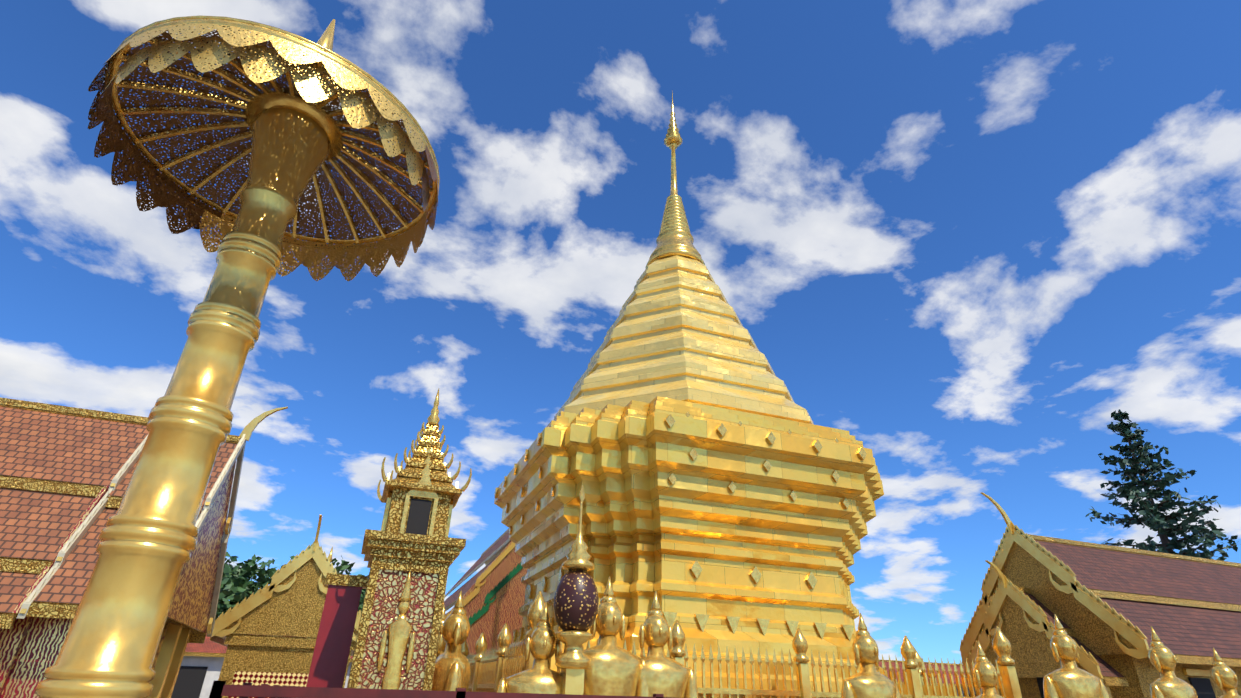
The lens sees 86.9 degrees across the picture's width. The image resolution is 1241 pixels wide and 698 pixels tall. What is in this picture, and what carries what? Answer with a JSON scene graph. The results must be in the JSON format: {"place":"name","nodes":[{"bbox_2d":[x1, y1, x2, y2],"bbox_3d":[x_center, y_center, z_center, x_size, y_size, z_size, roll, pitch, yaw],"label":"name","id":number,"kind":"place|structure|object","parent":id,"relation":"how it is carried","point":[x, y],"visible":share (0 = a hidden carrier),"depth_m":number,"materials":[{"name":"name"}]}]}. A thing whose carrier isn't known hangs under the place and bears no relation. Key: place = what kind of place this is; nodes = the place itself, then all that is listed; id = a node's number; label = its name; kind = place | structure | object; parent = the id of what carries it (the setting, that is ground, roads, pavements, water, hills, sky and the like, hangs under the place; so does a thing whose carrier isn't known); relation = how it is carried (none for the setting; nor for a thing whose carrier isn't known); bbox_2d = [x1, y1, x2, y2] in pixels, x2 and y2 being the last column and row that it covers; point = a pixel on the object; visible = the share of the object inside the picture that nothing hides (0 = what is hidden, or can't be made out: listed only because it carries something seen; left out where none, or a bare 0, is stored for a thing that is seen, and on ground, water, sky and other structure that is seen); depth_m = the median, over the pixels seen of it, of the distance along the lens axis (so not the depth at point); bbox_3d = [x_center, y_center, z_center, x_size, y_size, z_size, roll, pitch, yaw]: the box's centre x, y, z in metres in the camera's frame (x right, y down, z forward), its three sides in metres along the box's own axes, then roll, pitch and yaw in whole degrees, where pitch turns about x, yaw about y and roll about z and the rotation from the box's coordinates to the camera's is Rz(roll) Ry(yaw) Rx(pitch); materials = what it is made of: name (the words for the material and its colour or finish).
{"place":"outdoors","nodes":[
{"label":"outdoors","id":0,"kind":"place"},
{"bbox_2d":[210,515,360,697],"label":"temple building","id":1,"kind":"structure","parent":0,"point":[285,604],"depth_m":14.97,"materials":[{"name":"gold metal"}]},
{"bbox_2d":[310,547,332,637],"bbox_3d":[-9.313,8.639,19.816,1.882,5.198,1.882,11,-30,-18],"label":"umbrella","id":2,"kind":"object","parent":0,"point":[330,556],"depth_m":20.86,"materials":[{"name":"gold metal"}]},
{"bbox_2d":[306,389,471,689],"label":"shrine tower","id":3,"kind":"structure","parent":0,"point":[411,550],"depth_m":7.02,"materials":[{"name":"gold metal"}]},
{"bbox_2d":[0,0,1240,663],"label":"sky","id":4,"kind":"structure","parent":0,"point":[962,238],"materials":[{"name":"blue"}]},
{"bbox_2d":[959,492,1240,697],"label":"chapel","id":5,"kind":"structure","parent":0,"point":[1109,606],"depth_m":14.72,"materials":[{"name":"brown tile"}]},
{"label":"paving","id":6,"kind":"structure","parent":0,"visible":0},
{"bbox_2d":[0,397,287,697],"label":"temple building","id":7,"kind":"structure","parent":6,"relation":"on","point":[66,472],"depth_m":8.86,"materials":[{"name":"orange tile"}]},
{"bbox_2d":[34,15,439,697],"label":"umbrella","id":8,"kind":"object","parent":6,"relation":"on","point":[290,133],"visible":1,"depth_m":4.18,"materials":[{"name":"gold metal"}]},
{"bbox_2d":[216,581,259,617],"bbox_3d":[-22.297,16.179,36.496,6.235,6.940,6.971,-6,-29,13],"label":"broad tree","id":9,"kind":"object","parent":6,"relation":"on","point":[240,602],"depth_m":35.90,"materials":[{"name":"green plant"}]},
{"bbox_2d":[215,552,276,619],"bbox_3d":[-21.926,13.811,32.873,6.909,7.737,6.652,11,-30,-18],"label":"broad tree","id":10,"kind":"object","parent":6,"relation":"on","point":[235,585],"visible":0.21,"depth_m":35.15,"materials":[{"name":"green plant"}]},
{"bbox_2d":[257,555,369,612],"bbox_3d":[-17.393,16.211,37.224,7.077,7.809,6.838,-14,-32,27],"label":"broad tree","id":11,"kind":"object","parent":6,"relation":"on","point":[343,566],"visible":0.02,"depth_m":36.67,"materials":[{"name":"green plant"}]},
{"bbox_2d":[436,604,445,658],"bbox_3d":[-2.452,4.992,8.142,1.050,3.412,1.050,11,-30,-18],"label":"buddha statue","id":12,"kind":"object","parent":6,"relation":"on","point":[441,646],"visible":0.17,"depth_m":8.60,"materials":[{"name":"gold metal"}]},
{"bbox_2d":[209,680,675,697],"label":"wall","id":13,"kind":"structure","parent":6,"relation":"on","point":[219,689],"depth_m":4.13,"materials":[{"name":"paint"}]},
{"bbox_2d":[432,591,470,691],"bbox_3d":[-1.916,4.346,6.899,1.050,3.412,1.050,11,-30,-18],"label":"buddha statue","id":14,"kind":"object","parent":6,"relation":"on","point":[452,670],"visible":0.98,"depth_m":7.21,"materials":[{"name":"gold metal"}]},
{"bbox_2d":[444,528,526,665],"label":"temple building","id":15,"kind":"structure","parent":6,"relation":"on","point":[493,593],"depth_m":19.02,"materials":[{"name":"orange tile"}]},
{"bbox_2d":[496,602,561,693],"bbox_3d":[-0.811,4.046,6.058,0.977,3.208,0.977,11,-30,-18],"label":"buddha statue","id":16,"kind":"object","parent":6,"relation":"on","point":[542,645],"visible":0.9,"depth_m":6.44,"materials":[{"name":"gold metal"}]},
{"bbox_2d":[554,485,598,694],"bbox_3d":[-0.464,2.939,6.539,0.462,3.231,0.462,11,-30,-18],"label":"decorative urn","id":17,"kind":"object","parent":6,"relation":"on","point":[576,600],"visible":1,"depth_m":6.52,"materials":[{"name":"gold metal"}]},
{"bbox_2d":[171,624,981,697],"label":"cloisters","id":18,"kind":"structure","parent":6,"relation":"on","point":[200,669],"depth_m":29.14,"materials":[{"name":"white tile"}]},
{"bbox_2d":[583,576,648,696],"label":"buddha statue","id":19,"kind":"object","parent":6,"relation":"on","point":[614,669],"visible":0.75,"depth_m":6.78,"materials":[{"name":"gold metal"}]},
{"bbox_2d":[638,591,698,697],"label":"buddha statue","id":20,"kind":"object","parent":6,"relation":"on","point":[661,672],"visible":0.88,"depth_m":7.09,"materials":[{"name":"gold metal"}]},
{"bbox_2d":[494,92,956,697],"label":"chedi","id":21,"kind":"structure","parent":6,"relation":"on","point":[732,492],"depth_m":10.34,"materials":[{"name":"gold metal"}]},
{"bbox_2d":[462,591,1021,697],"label":"gilded fence","id":22,"kind":"object","parent":6,"relation":"on","point":[485,677],"visible":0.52,"depth_m":8.81,"materials":[{"name":"gold metal"}]},
{"bbox_2d":[841,613,900,697],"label":"buddha statue","id":23,"kind":"object","parent":6,"relation":"on","point":[868,680],"visible":1,"depth_m":7.66,"materials":[{"name":"gold metal"}]},
{"bbox_2d":[973,641,1004,697],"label":"buddha statue","id":24,"kind":"object","parent":6,"relation":"on","point":[985,674],"visible":1,"depth_m":8.40,"materials":[{"name":"gold metal"}]},
{"bbox_2d":[1043,614,1109,697],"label":"buddha statue","id":25,"kind":"object","parent":6,"relation":"on","point":[1069,678],"visible":1,"depth_m":9.00,"materials":[{"name":"gold metal"}]},
{"bbox_2d":[1086,409,1240,560],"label":"pine tree","id":26,"kind":"object","parent":6,"relation":"on","point":[1149,509],"visible":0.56,"depth_m":35.59,"materials":[{"name":"green plant"}]},
{"bbox_2d":[1148,626,1197,697],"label":"buddha statue","id":27,"kind":"object","parent":6,"relation":"on","point":[1167,683],"visible":1,"depth_m":9.39,"materials":[{"name":"gold metal"}]},
{"bbox_2d":[1210,648,1240,697],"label":"buddha statue","id":28,"kind":"object","parent":6,"relation":"on","point":[1224,677],"visible":1,"depth_m":9.93,"materials":[{"name":"gold metal"}]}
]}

